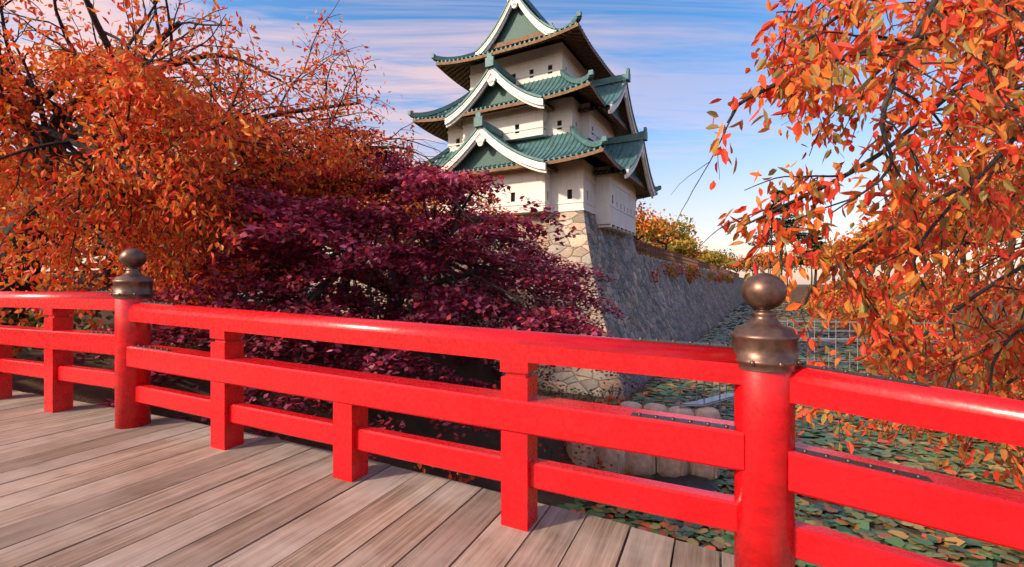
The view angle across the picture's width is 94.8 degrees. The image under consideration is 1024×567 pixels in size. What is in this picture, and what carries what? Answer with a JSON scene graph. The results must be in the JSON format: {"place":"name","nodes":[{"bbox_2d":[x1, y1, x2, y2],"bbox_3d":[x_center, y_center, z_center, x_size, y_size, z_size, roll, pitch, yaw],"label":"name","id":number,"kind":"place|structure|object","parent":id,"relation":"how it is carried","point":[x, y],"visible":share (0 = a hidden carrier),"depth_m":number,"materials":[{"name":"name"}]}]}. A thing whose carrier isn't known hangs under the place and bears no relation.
{"place":"outdoors","nodes":[
{"label":"outdoors","id":0,"kind":"place"},
{"bbox_2d":[0,136,1023,484],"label":"background trees","id":1,"kind":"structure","parent":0,"point":[684,242],"depth_m":42.56,"materials":[{"name":"orange plant"}]},
{"bbox_2d":[0,0,1023,283],"label":"sky","id":2,"kind":"structure","parent":0,"point":[681,56],"materials":[{"name":"blue"}]},
{"bbox_2d":[12,273,1023,566],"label":"terrain banks","id":3,"kind":"object","parent":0,"point":[412,423],"visible":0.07,"depth_m":10.24,"materials":[{"name":"plant"}]},
{"bbox_2d":[0,0,463,345],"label":"cherry tree","id":4,"kind":"object","parent":3,"relation":"on","point":[192,104],"depth_m":7.02,"materials":[{"name":"orange plant"}]},
{"bbox_2d":[73,126,648,460],"bbox_3d":[-3.102,0.013,11.510,14.702,7.706,12.653,0,0,0],"label":"maple","id":5,"kind":"object","parent":3,"relation":"on","point":[448,305],"depth_m":8.60,"materials":[{"name":"purple plant"}]},
{"bbox_2d":[0,390,733,566],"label":"bridge deck","id":6,"kind":"structure","parent":3,"relation":"on","point":[83,484],"depth_m":2.78,"materials":[{"name":"brown wood"}]},
{"bbox_2d":[0,247,1023,566],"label":"bridge railing","id":7,"kind":"object","parent":6,"relation":"on","point":[774,381],"visible":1,"depth_m":2.55,"materials":[{"name":"red paint"}]},
{"bbox_2d":[565,401,720,491],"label":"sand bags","id":8,"kind":"object","parent":3,"relation":"on","point":[700,476],"visible":0.38,"depth_m":12.12,"materials":[{"name":"beige fabric"}]},
{"bbox_2d":[680,318,947,414],"bbox_3d":[13.419,3.525,23.339,21.016,2.950,6.239,0,0,-30],"label":"scaffolding","id":9,"kind":"object","parent":3,"relation":"on","point":[711,400],"visible":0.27,"depth_m":26.37,"materials":[{"name":"metal"}]},
{"bbox_2d":[671,0,1023,490],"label":"cherry tree","id":10,"kind":"object","parent":3,"relation":"on","point":[992,105],"depth_m":3.62,"materials":[{"name":"orange plant"}]},
{"bbox_2d":[237,284,1020,299],"bbox_3d":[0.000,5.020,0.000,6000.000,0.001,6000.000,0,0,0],"label":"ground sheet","id":11,"kind":"object","parent":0,"point":[315,285],"depth_m":1182.62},
{"bbox_2d":[54,210,744,398],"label":"stone wall","id":12,"kind":"structure","parent":11,"relation":"on","point":[664,307],"depth_m":31.79,"materials":[{"name":"stone"}]},
{"bbox_2d":[393,0,660,235],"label":"castle keep","id":13,"kind":"structure","parent":12,"relation":"on","point":[543,111],"depth_m":26.64,"materials":[{"name":"paint"}]},
{"bbox_2d":[634,238,738,276],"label":"fence wall","id":14,"kind":"structure","parent":12,"relation":"on","point":[650,250],"depth_m":46.93,"materials":[{"name":"brown wood"}]},
{"bbox_2d":[326,210,624,398],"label":"stone wall","id":15,"kind":"structure","parent":11,"relation":"on","point":[575,250],"depth_m":23.77,"materials":[{"name":"beige stone"}]},
{"bbox_2d":[556,301,1023,566],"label":"lotus pads","id":16,"kind":"object","parent":11,"relation":"on","point":[741,314],"visible":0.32,"depth_m":12.99,"materials":[{"name":"green plant"}]}
]}

